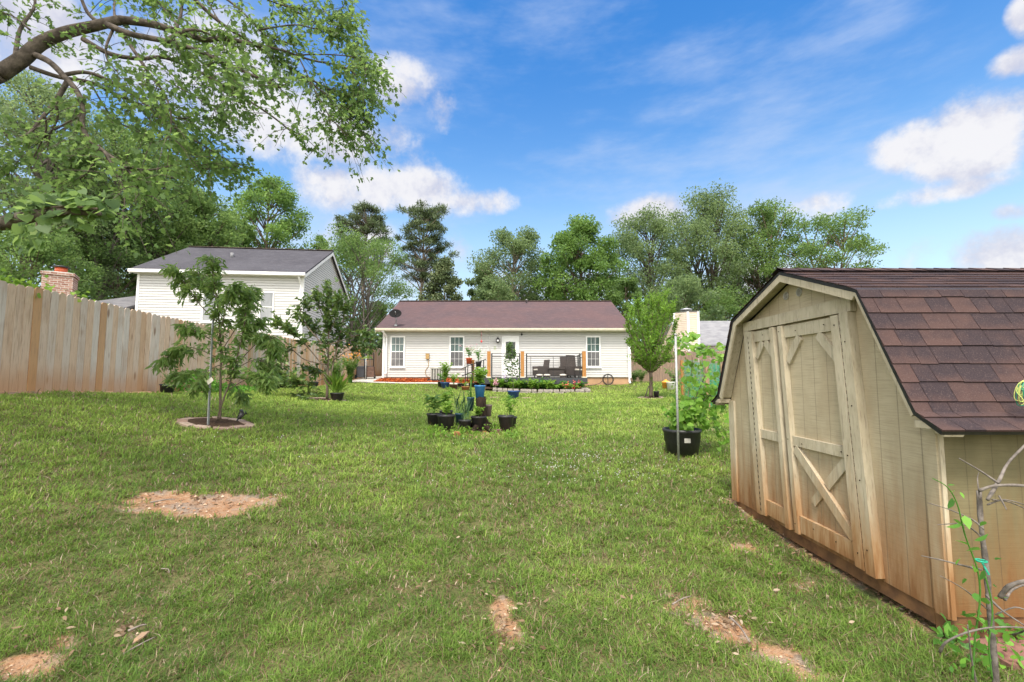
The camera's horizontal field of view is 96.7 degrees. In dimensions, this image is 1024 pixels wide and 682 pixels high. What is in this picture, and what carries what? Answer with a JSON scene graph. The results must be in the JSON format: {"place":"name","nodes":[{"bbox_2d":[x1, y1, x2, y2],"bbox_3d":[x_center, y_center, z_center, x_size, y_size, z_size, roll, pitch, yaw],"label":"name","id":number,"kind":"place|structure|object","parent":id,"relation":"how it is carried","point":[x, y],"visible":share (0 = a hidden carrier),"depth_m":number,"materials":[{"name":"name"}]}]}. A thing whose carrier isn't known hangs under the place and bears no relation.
{"place":"outdoors","nodes":[
{"label":"outdoors","id":0,"kind":"place"},
{"bbox_2d":[357,367,364,376],"bbox_3d":[-8.072,1.662,24.360,0.420,0.550,0.270,0,-5,0],"label":"storage bin","id":1,"kind":"object","parent":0,"point":[360,371],"visible":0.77,"depth_m":24.25,"materials":[{"name":"grey paint"}]},
{"bbox_2d":[352,376,381,381],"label":"pavement","id":2,"kind":"structure","parent":0,"point":[371,379],"depth_m":24.09,"materials":[{"name":"concrete"}]},
{"bbox_2d":[364,352,375,378],"bbox_3d":[-7.679,1.272,24.515,0.580,1.504,0.477,0,-5,0],"label":"hand truck","id":3,"kind":"object","parent":2,"relation":"on","point":[371,366],"visible":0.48,"depth_m":24.58,"materials":[{"name":"black metal"}]},
{"bbox_2d":[366,367,374,376],"bbox_3d":[-7.575,1.651,24.366,0.440,0.550,0.240,0,-5,0],"label":"storage box","id":4,"kind":"object","parent":3,"relation":"on","point":[370,371],"visible":1,"depth_m":24.25,"materials":[{"name":"brown plastic"}]},
{"bbox_2d":[352,381,477,384],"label":"path","id":5,"kind":"structure","parent":0,"point":[405,382],"depth_m":22.94,"materials":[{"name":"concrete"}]},
{"bbox_2d":[0,378,1023,681],"bbox_3d":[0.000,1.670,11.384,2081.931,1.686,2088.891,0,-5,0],"label":"ground","id":6,"kind":"structure","parent":0,"point":[234,510],"depth_m":3.27,"materials":[{"name":"plant"}]},
{"bbox_2d":[0,215,110,362],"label":"broadleaf tree","id":7,"kind":"object","parent":6,"relation":"on","point":[54,245],"visible":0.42,"depth_m":21.91,"materials":[{"name":"green plant"}]},
{"bbox_2d":[0,69,129,276],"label":"broadleaf tree","id":8,"kind":"object","parent":6,"relation":"on","point":[44,95],"visible":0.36,"depth_m":24.47,"materials":[{"name":"green plant"}]},
{"bbox_2d":[32,296,135,364],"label":"house","id":9,"kind":"structure","parent":6,"relation":"on","point":[126,302],"depth_m":22.46,"materials":[{"name":"beige"}]},
{"bbox_2d":[40,265,79,296],"bbox_3d":[-18.618,-0.433,18.592,1.000,5.397,1.000,3,-6,-35],"label":"brick chimney","id":10,"kind":"object","parent":9,"relation":"on","point":[62,279],"visible":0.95,"depth_m":18.47,"materials":[{"name":"brick"}]},
{"bbox_2d":[17,109,184,300],"bbox_3d":[-24.811,-5.760,27.477,7.281,16.470,7.693,0,-5,0],"label":"broadleaf tree","id":11,"kind":"object","parent":6,"relation":"on","point":[125,135],"visible":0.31,"depth_m":26.95,"materials":[{"name":"green plant"}]},
{"bbox_2d":[75,207,153,300],"bbox_3d":[-24.715,-3.076,27.880,7.155,11.055,7.042,0,-5,0],"label":"tree","id":12,"kind":"object","parent":6,"relation":"on","point":[111,291],"visible":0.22,"depth_m":27.45,"materials":[{"name":"green plant"}]},
{"bbox_2d":[132,631,149,644],"bbox_3d":[-1.999,1.591,2.439,0.042,0.023,0.093,0,-5,0],"label":"bark chip","id":13,"kind":"object","parent":6,"relation":"on","point":[141,635],"visible":0.88,"depth_m":2.44,"materials":[{"name":"brown wood"}]},
{"bbox_2d":[84,149,216,297],"bbox_3d":[-24.844,-5.337,31.244,8.136,16.026,8.478,-1,-5,15],"label":"broadleaf tree","id":14,"kind":"object","parent":6,"relation":"on","point":[192,229],"visible":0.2,"depth_m":30.92,"materials":[{"name":"green plant"}]},
{"bbox_2d":[159,373,175,392],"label":"potted plant","id":15,"kind":"object","parent":6,"relation":"on","point":[167,389],"visible":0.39,"depth_m":10.50,"materials":[{"name":"black plant"}]},
{"bbox_2d":[0,280,382,392],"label":"wood fence","id":16,"kind":"object","parent":6,"relation":"on","point":[60,339],"visible":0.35,"depth_m":9.20,"materials":[{"name":"brown wood"}]},
{"bbox_2d":[0,268,49,297],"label":"fence vine","id":17,"kind":"object","parent":16,"relation":"attached to","point":[15,282],"visible":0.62,"depth_m":7.95,"materials":[{"name":"green plant"}]},
{"bbox_2d":[21,283,107,304],"bbox_3d":[-8.672,-0.864,8.841,0.546,0.446,1.795,1,-5,-8],"label":"fence vine","id":18,"kind":"object","parent":16,"relation":"attached to","point":[49,288],"visible":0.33,"depth_m":8.88,"materials":[{"name":"green plant"}]},
{"bbox_2d":[150,188,247,257],"bbox_3d":[-23.267,-4.276,34.538,6.538,14.392,7.103,0,-5,0],"label":"broadleaf tree","id":19,"kind":"object","parent":6,"relation":"on","point":[213,230],"visible":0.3,"depth_m":33.55,"materials":[{"name":"green plant"}]},
{"bbox_2d":[0,0,405,259],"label":"maple tree","id":20,"kind":"object","parent":6,"relation":"on","point":[183,141],"visible":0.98,"depth_m":6.55,"materials":[{"name":"green plant"}]},
{"bbox_2d":[0,183,119,255],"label":"ivy vine","id":21,"kind":"object","parent":20,"relation":"attached to","point":[74,203],"visible":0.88,"depth_m":3.79,"materials":[{"name":"green plant"}]},
{"bbox_2d":[207,320,213,424],"bbox_3d":[-4.930,0.552,7.411,0.093,1.834,0.224,4,-6,-44],"label":"pole","id":22,"kind":"object","parent":6,"relation":"on","point":[209,380],"visible":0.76,"depth_m":7.42,"materials":[{"name":"metal"}]},
{"bbox_2d":[170,368,255,392],"bbox_3d":[-8.020,1.169,12.636,1.076,0.826,3.529,0,-5,0],"label":"ground cover","id":23,"kind":"object","parent":6,"relation":"on","point":[215,385],"visible":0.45,"depth_m":12.25,"materials":[{"name":"green plant"}]},
{"bbox_2d":[176,416,254,429],"bbox_3d":[-4.891,1.383,7.566,1.121,0.224,1.121,0,-5,0],"label":"stone ring","id":24,"kind":"object","parent":6,"relation":"on","point":[225,422],"visible":0.73,"depth_m":7.49,"materials":[{"name":"stone"}]},
{"bbox_2d":[144,253,286,420],"bbox_3d":[-4.894,-0.097,7.674,2.388,2.860,1.268,0,-5,0],"label":"fruit tree","id":25,"kind":"object","parent":24,"relation":"on","point":[267,379],"visible":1,"depth_m":7.60,"materials":[{"name":"green plant"}]},
{"bbox_2d":[214,210,257,246],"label":"broadleaf tree","id":26,"kind":"object","parent":6,"relation":"on","point":[250,233],"visible":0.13,"depth_m":38.63,"materials":[{"name":"green plant"}]},
{"bbox_2d":[128,246,349,368],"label":"tall house","id":27,"kind":"structure","parent":6,"relation":"on","point":[283,278],"depth_m":22.14,"materials":[{"name":"plastic"}]},
{"bbox_2d":[200,292,217,322],"bbox_3d":[-14.421,-1.639,21.693,0.760,1.550,0.080,0,-5,-6],"label":"window","id":28,"kind":"structure","parent":27,"relation":"in","point":[204,318],"depth_m":21.65,"materials":[{"name":"glass"}]},
{"bbox_2d":[259,291,274,322],"bbox_3d":[-11.846,-1.618,21.961,0.730,1.550,0.080,0,-5,-6],"label":"window","id":29,"kind":"structure","parent":27,"relation":"in","point":[268,300],"depth_m":21.97,"materials":[{"name":"glass"}]},
{"bbox_2d":[210,172,315,248],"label":"broadleaf tree","id":30,"kind":"object","parent":6,"relation":"on","point":[281,231],"visible":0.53,"depth_m":42.19,"materials":[{"name":"green plant"}]},
{"bbox_2d":[264,277,381,400],"bbox_3d":[-5.777,0.013,14.182,3.661,4.159,2.634,0,-5,0],"label":"persimmon tree","id":31,"kind":"object","parent":6,"relation":"on","point":[336,306],"visible":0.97,"depth_m":14.11,"materials":[{"name":"green plant"}]},
{"bbox_2d":[309,397,345,401],"bbox_3d":[-5.696,1.834,14.071,1.128,0.189,1.074,0,-5,0],"label":"stone ring","id":32,"kind":"object","parent":6,"relation":"on","point":[320,398],"visible":0.23,"depth_m":14.12,"materials":[{"name":"stone"}]},
{"bbox_2d":[322,369,350,400],"bbox_3d":[-5.345,1.304,13.899,0.898,1.047,0.807,3,-5,-34],"label":"potted plant","id":33,"kind":"object","parent":32,"relation":"on","point":[337,385],"visible":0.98,"depth_m":13.83,"materials":[{"name":"green plant"}]},
{"bbox_2d":[324,358,349,379],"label":"leafy bush","id":34,"kind":"object","parent":6,"relation":"on","point":[337,368],"visible":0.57,"depth_m":20.39,"materials":[{"name":"green plant"}]},
{"bbox_2d":[340,341,366,382],"bbox_3d":[-7.743,1.026,21.994,1.396,2.073,1.519,4,-6,-39],"label":"flowering bush","id":35,"kind":"object","parent":6,"relation":"on","point":[350,369],"visible":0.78,"depth_m":21.98,"materials":[{"name":"green plant"}]},
{"bbox_2d":[301,220,418,343],"bbox_3d":[-12.080,-2.936,36.564,8.656,12.002,9.684,0,-5,0],"label":"broadleaf tree","id":36,"kind":"object","parent":6,"relation":"on","point":[351,247],"visible":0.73,"depth_m":35.71,"materials":[{"name":"green plant"}]},
{"bbox_2d":[333,200,392,305],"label":"pine tree","id":37,"kind":"object","parent":6,"relation":"on","point":[373,222],"visible":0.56,"depth_m":52.35,"materials":[{"name":"green plant"}]},
{"bbox_2d":[346,299,389,348],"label":"broadleaf tree","id":38,"kind":"object","parent":6,"relation":"on","point":[355,339],"visible":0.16,"depth_m":41.55,"materials":[{"name":"green plant"}]},
{"bbox_2d":[385,199,460,293],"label":"pine tree","id":39,"kind":"object","parent":6,"relation":"on","point":[423,263],"visible":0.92,"depth_m":50.10,"materials":[{"name":"green plant"}]},
{"bbox_2d":[423,394,441,424],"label":"potted plant","id":40,"kind":"object","parent":6,"relation":"on","point":[432,418],"visible":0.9,"depth_m":9.40,"materials":[{"name":"green plant"}]},
{"bbox_2d":[173,422,696,515],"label":"clover flowers","id":41,"kind":"object","parent":6,"relation":"on","point":[535,465],"visible":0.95,"depth_m":6.13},
{"bbox_2d":[9,482,863,664],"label":"fallen leaves","id":42,"kind":"object","parent":6,"relation":"on","point":[121,629],"visible":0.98,"depth_m":2.71,"materials":[{"name":"brown plant"}]},
{"bbox_2d":[416,255,464,299],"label":"conifer tree","id":43,"kind":"object","parent":6,"relation":"on","point":[442,271],"visible":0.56,"depth_m":45.67,"materials":[{"name":"green plant"}]},
{"bbox_2d":[439,362,452,388],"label":"potted plant","id":44,"kind":"object","parent":6,"relation":"on","point":[446,369],"visible":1,"depth_m":21.35,"materials":[{"name":"green plant"}]},
{"bbox_2d":[437,400,455,430],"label":"potted plant","id":45,"kind":"object","parent":6,"relation":"on","point":[446,419],"visible":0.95,"depth_m":8.83,"materials":[{"name":"green plant"}]},
{"bbox_2d":[439,385,454,413],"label":"potted plant","id":46,"kind":"object","parent":6,"relation":"on","point":[445,394],"visible":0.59,"depth_m":9.70,"materials":[{"name":"green plant"}]},
{"bbox_2d":[446,373,458,388],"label":"potted plant","id":47,"kind":"object","parent":6,"relation":"on","point":[453,384],"visible":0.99,"depth_m":21.29,"materials":[{"name":"green plant"}]},
{"bbox_2d":[453,391,465,424],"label":"potted plant","id":48,"kind":"object","parent":6,"relation":"on","point":[458,415],"visible":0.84,"depth_m":9.45,"materials":[{"name":"green plant"}]},
{"bbox_2d":[458,398,474,431],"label":"potted plant","id":49,"kind":"object","parent":6,"relation":"on","point":[464,422],"visible":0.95,"depth_m":8.89,"materials":[{"name":"green plant"}]},
{"bbox_2d":[0,391,935,680],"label":"clay crumbs","id":50,"kind":"object","parent":6,"relation":"on","point":[494,601],"visible":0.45,"depth_m":2.90,"materials":[{"name":"soil"}]},
{"bbox_2d":[424,423,519,439],"bbox_3d":[-0.723,1.679,8.530,1.864,0.267,1.505,0,-5,0],"label":"ground cover","id":51,"kind":"object","parent":6,"relation":"on","point":[441,428],"visible":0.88,"depth_m":8.13,"materials":[{"name":"green plant"}]},
{"bbox_2d":[464,261,487,299],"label":"broadleaf tree","id":52,"kind":"object","parent":6,"relation":"on","point":[469,292],"visible":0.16,"depth_m":50.00,"materials":[{"name":"green plant"}]},
{"bbox_2d":[457,396,498,433],"bbox_3d":[-0.678,1.469,9.027,0.891,0.730,0.983,-1,-5,18],"label":"tree stump","id":53,"kind":"object","parent":6,"relation":"on","point":[480,402],"visible":0.46,"depth_m":9.05,"materials":[{"name":"brown wood"}]},
{"bbox_2d":[466,380,474,410],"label":"potted plant","id":54,"kind":"object","parent":53,"relation":"on","point":[470,398],"visible":0.87,"depth_m":9.33,"materials":[{"name":"green plant"}]},
{"bbox_2d":[471,367,488,397],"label":"potted plant","id":55,"kind":"object","parent":53,"relation":"on","point":[479,377],"visible":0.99,"depth_m":9.12,"materials":[{"name":"green plant"}]},
{"bbox_2d":[475,276,517,299],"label":"broadleaf tree","id":56,"kind":"object","parent":6,"relation":"on","point":[483,292],"visible":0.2,"depth_m":41.92,"materials":[{"name":"green plant"}]},
{"bbox_2d":[375,299,631,385],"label":"house","id":57,"kind":"structure","parent":6,"relation":"on","point":[438,331],"depth_m":24.33,"materials":[{"name":"white plastic"}]},
{"bbox_2d":[389,309,401,325],"bbox_3d":[-6.168,-1.257,24.128,0.527,0.892,0.589,-3,-5,32],"label":"satellite dish","id":58,"kind":"object","parent":57,"relation":"on","point":[394,313],"visible":1,"depth_m":24.16,"materials":[{"name":"metal"}]},
{"bbox_2d":[389,336,404,367],"bbox_3d":[-6.104,0.590,24.264,0.837,1.715,0.080,0,-5,0],"label":"window","id":59,"kind":"structure","parent":57,"relation":"in","point":[397,343],"depth_m":24.26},
{"bbox_2d":[449,336,463,367],"bbox_3d":[-2.943,0.590,24.264,0.852,1.715,0.080,0,-5,0],"label":"window","id":60,"kind":"structure","parent":57,"relation":"in","point":[456,352],"depth_m":24.26,"materials":[{"name":"glass"}]},
{"bbox_2d":[502,336,518,377],"bbox_3d":[-0.087,0.842,24.254,0.924,2.208,0.060,0,-5,0],"label":"door","id":61,"kind":"structure","parent":57,"relation":"in","point":[505,339],"depth_m":24.26,"materials":[{"name":"white glass"}]},
{"bbox_2d":[586,336,601,367],"bbox_3d":[4.336,0.590,24.264,0.840,1.715,0.080,0,-5,0],"label":"window","id":62,"kind":"structure","parent":57,"relation":"in","point":[593,343],"depth_m":24.26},
{"bbox_2d":[498,415,513,431],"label":"potted plant","id":63,"kind":"object","parent":6,"relation":"on","point":[505,422],"visible":0.97,"depth_m":8.95,"materials":[{"name":"black plastic"}]},
{"bbox_2d":[467,225,552,299],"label":"broadleaf tree","id":64,"kind":"object","parent":6,"relation":"on","point":[518,245],"visible":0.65,"depth_m":47.72,"materials":[{"name":"green plant"}]},
{"bbox_2d":[502,395,518,427],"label":"potted plant","id":65,"kind":"object","parent":6,"relation":"on","point":[510,409],"visible":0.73,"depth_m":9.46,"materials":[{"name":"green plant"}]},
{"bbox_2d":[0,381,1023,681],"bbox_3d":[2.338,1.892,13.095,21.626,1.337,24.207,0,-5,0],"label":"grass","id":66,"kind":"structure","parent":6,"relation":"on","point":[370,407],"depth_m":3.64,"materials":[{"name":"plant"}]},
{"bbox_2d":[0,382,1023,681],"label":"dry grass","id":67,"kind":"structure","parent":6,"relation":"on","point":[214,652],"depth_m":3.39,"materials":[{"name":"green plant"}]},
{"bbox_2d":[503,341,521,397],"bbox_3d":[-0.001,1.173,18.587,0.853,2.355,0.800,0,-5,0],"label":"potted plant","id":68,"kind":"object","parent":6,"relation":"on","point":[515,394],"visible":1,"depth_m":18.55,"materials":[{"name":"green plant"}]},
{"bbox_2d":[462,351,587,388],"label":"deck","id":69,"kind":"structure","parent":6,"relation":"on","point":[583,378],"depth_m":22.05,"materials":[{"name":"grey paint"}]},
{"bbox_2d":[532,359,549,377],"bbox_3d":[1.503,1.405,23.171,0.697,0.920,0.760,2,-5,-20],"label":"wicker chair","id":70,"kind":"object","parent":69,"relation":"on","point":[543,369],"visible":0.76,"depth_m":22.89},
{"bbox_2d":[548,368,564,376],"bbox_3d":[2.230,1.581,23.047,0.840,0.450,0.600,0,-5,0],"label":"wicker table","id":71,"kind":"object","parent":69,"relation":"on","point":[558,371],"visible":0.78,"depth_m":22.79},
{"bbox_2d":[565,355,581,377],"bbox_3d":[3.176,1.279,23.095,0.760,1.160,0.698,3,-6,-35],"label":"wicker chair","id":72,"kind":"object","parent":69,"relation":"on","point":[571,367],"visible":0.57,"depth_m":23.02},
{"bbox_2d":[493,388,590,392],"bbox_3d":[1.389,2.363,21.526,4.594,0.322,0.708,0,-5,0],"label":"stone edging","id":73,"kind":"object","parent":6,"relation":"on","point":[583,390],"visible":0.72,"depth_m":21.21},
{"bbox_2d":[521,276,573,299],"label":"broadleaf tree","id":74,"kind":"object","parent":6,"relation":"on","point":[532,296],"visible":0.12,"depth_m":46.62,"materials":[{"name":"green plant"}]},
{"bbox_2d":[529,212,630,305],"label":"broadleaf tree","id":75,"kind":"object","parent":6,"relation":"on","point":[569,247],"visible":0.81,"depth_m":43.02,"materials":[{"name":"green plant"}]},
{"bbox_2d":[602,274,655,342],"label":"broadleaf tree","id":76,"kind":"object","parent":6,"relation":"on","point":[616,297],"visible":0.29,"depth_m":40.18,"materials":[{"name":"green plant"}]},
{"bbox_2d":[637,396,662,398],"bbox_3d":[5.266,2.157,17.198,0.973,0.116,0.984,0,-5,0],"label":"stone ring","id":77,"kind":"object","parent":6,"relation":"on","point":[659,397],"visible":0.45,"depth_m":17.10,"materials":[{"name":"stone"}]},
{"bbox_2d":[622,284,682,396],"bbox_3d":[5.399,-0.096,17.274,2.522,4.409,2.278,0,-5,0],"label":"plum tree","id":78,"kind":"object","parent":77,"relation":"on","point":[650,354],"visible":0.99,"depth_m":17.09,"materials":[{"name":"green plant"}]},
{"bbox_2d":[606,201,699,342],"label":"broadleaf tree","id":79,"kind":"object","parent":6,"relation":"on","point":[629,244],"visible":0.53,"depth_m":49.62,"materials":[{"name":"green plant"}]},
{"bbox_2d":[674,333,679,461],"bbox_3d":[2.387,0.857,6.574,0.037,1.944,0.079,-2,-5,24],"label":"metal pole","id":80,"kind":"object","parent":6,"relation":"on","point":[677,408],"visible":0.87,"depth_m":6.56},
{"bbox_2d":[667,331,724,363],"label":"vine strings","id":81,"kind":"object","parent":80,"relation":"attached to","point":[692,337],"visible":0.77,"depth_m":7.09,"materials":[{"name":"green plant"}]},
{"bbox_2d":[630,351,724,380],"bbox_3d":[10.859,1.530,26.854,8.518,1.918,0.619,0,-5,0],"label":"back fence","id":82,"kind":"object","parent":6,"relation":"on","point":[661,375],"visible":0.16,"depth_m":26.83,"materials":[{"name":"wood"}]},
{"bbox_2d":[641,272,728,344],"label":"broadleaf tree","id":83,"kind":"object","parent":6,"relation":"on","point":[685,282],"visible":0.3,"depth_m":40.78,"materials":[{"name":"green plant"}]},
{"bbox_2d":[665,364,720,400],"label":"climbing beans","id":84,"kind":"object","parent":6,"relation":"on","point":[680,383],"visible":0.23,"depth_m":15.07,"materials":[{"name":"green plant"}]},
{"bbox_2d":[657,308,730,372],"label":"neighbour house","id":85,"kind":"structure","parent":6,"relation":"on","point":[713,333],"depth_m":32.04,"materials":[{"name":"beige"}]},
{"bbox_2d":[661,344,729,455],"bbox_3d":[2.869,0.873,6.998,1.117,1.695,0.791,1,-5,-16],"label":"potted grapevine","id":86,"kind":"object","parent":6,"relation":"on","point":[689,433],"visible":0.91,"depth_m":6.85,"materials":[{"name":"green plant"}]},
{"bbox_2d":[680,360,721,406],"bbox_3d":[6.163,1.381,14.875,0.918,1.601,3.315,-1,-5,13],"label":"garden cage","id":87,"kind":"object","parent":6,"relation":"on","point":[700,375],"visible":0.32,"depth_m":14.74,"materials":[{"name":"wood"}]},
{"bbox_2d":[639,178,788,320],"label":"broadleaf tree","id":88,"kind":"object","parent":6,"relation":"on","point":[711,215],"visible":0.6,"depth_m":49.23,"materials":[{"name":"green plant"}]},
{"bbox_2d":[699,284,751,320],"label":"broadleaf tree","id":89,"kind":"object","parent":6,"relation":"on","point":[725,301],"visible":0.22,"depth_m":43.25,"materials":[{"name":"green plant"}]},
{"bbox_2d":[719,196,812,307],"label":"broadleaf tree","id":90,"kind":"object","parent":6,"relation":"on","point":[773,231],"visible":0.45,"depth_m":49.01,"materials":[{"name":"green plant"}]},
{"bbox_2d":[761,205,890,272],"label":"broadleaf tree","id":91,"kind":"object","parent":6,"relation":"on","point":[857,242],"visible":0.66,"depth_m":45.01,"materials":[{"name":"green plant"}]},
{"bbox_2d":[711,268,1023,636],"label":"garden shed","id":92,"kind":"structure","parent":6,"relation":"on","point":[866,405],"depth_m":2.99,"materials":[{"name":"brown wood"}]},
{"bbox_2d":[748,327,794,529],"bbox_3d":[2.398,0.760,4.236,0.061,1.752,0.573,0,-5,0],"label":"door","id":93,"kind":"structure","parent":92,"relation":"in","point":[766,380],"depth_m":4.24,"materials":[{"name":"brown wood"}]},
{"bbox_2d":[777,315,865,570],"bbox_3d":[2.398,0.707,3.562,0.061,1.752,0.892,0,-5,0],"label":"door","id":94,"kind":"structure","parent":92,"relation":"in","point":[816,410],"depth_m":3.55,"materials":[{"name":"brown wood"}]},
{"bbox_2d":[1014,380,1023,405],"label":"twine bundle","id":95,"kind":"object","parent":92,"relation":"on","point":[1019,384],"visible":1,"depth_m":2.48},
{"bbox_2d":[921,445,1023,681],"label":"dead shrub","id":96,"kind":"object","parent":6,"relation":"on","point":[1006,588],"visible":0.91,"depth_m":1.98,"materials":[{"name":"wood"}]},
{"bbox_2d":[932,478,1007,679],"bbox_3d":[1.946,0.999,1.913,0.237,0.824,0.140,2,-5,-24],"label":"climbing plant","id":97,"kind":"object","parent":96,"relation":"attached to","point":[986,659],"visible":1,"depth_m":1.91,"materials":[{"name":"green plant"}]},
{"bbox_2d":[929,610,1023,672],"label":"undergrowth","id":98,"kind":"object","parent":6,"relation":"on","point":[948,627],"visible":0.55,"depth_m":2.36,"materials":[{"name":"green plant"}]},
{"bbox_2d":[956,637,1023,674],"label":"concrete pad","id":99,"kind":"object","parent":6,"relation":"on","point":[1018,647],"visible":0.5,"depth_m":2.42,"materials":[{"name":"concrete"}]},
{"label":"mulch bed","id":100,"kind":"structure","parent":6,"relation":"on","visible":0},
{"bbox_2d":[373,377,481,384],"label":"mulch","id":101,"kind":"object","parent":100,"relation":"on","point":[382,379],"visible":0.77,"depth_m":23.38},
{"bbox_2d":[427,367,444,380],"bbox_3d":[-3.924,1.756,23.720,0.842,0.820,0.730,0,-5,0],"label":"air conditioner","id":102,"kind":"object","parent":100,"relation":"on","point":[435,371],"visible":0.77,"depth_m":23.45,"materials":[{"name":"metal"}]},
{"bbox_3d":[-0.658,1.786,9.007,0.330,0.036,0.200,0,-5,0],"label":"clay brick","id":103,"kind":"object","parent":6,"relation":"on","visible":0},
{"bbox_2d":[471,405,486,429],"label":"potted plant","id":104,"kind":"object","parent":103,"relation":"on","point":[479,421],"visible":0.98,"depth_m":8.92,"materials":[{"name":"green plant"}]},
{"bbox_2d":[0,0,1023,339],"label":"sky","id":105,"kind":"structure","parent":0,"point":[513,114],"materials":[{"name":"blue"}]},
{"bbox_3d":[-2.200,1.726,23.236,0.380,1.125,0.380,0,-5,0],"label":"plant stand","id":106,"kind":"object","parent":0,"visible":0},
{"bbox_2d":[459,344,476,363],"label":"potted plant","id":107,"kind":"object","parent":106,"relation":"on","point":[468,360],"visible":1,"depth_m":23.23,"materials":[{"name":"green plant"}]},
{"bbox_3d":[-1.713,1.815,23.229,0.380,0.947,0.380,0,-5,0],"label":"plant stand","id":108,"kind":"object","parent":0,"visible":0},
{"bbox_2d":[473,346,486,366],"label":"potted plant","id":109,"kind":"object","parent":108,"relation":"on","point":[478,364],"visible":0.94,"depth_m":23.22,"materials":[{"name":"green plant"}]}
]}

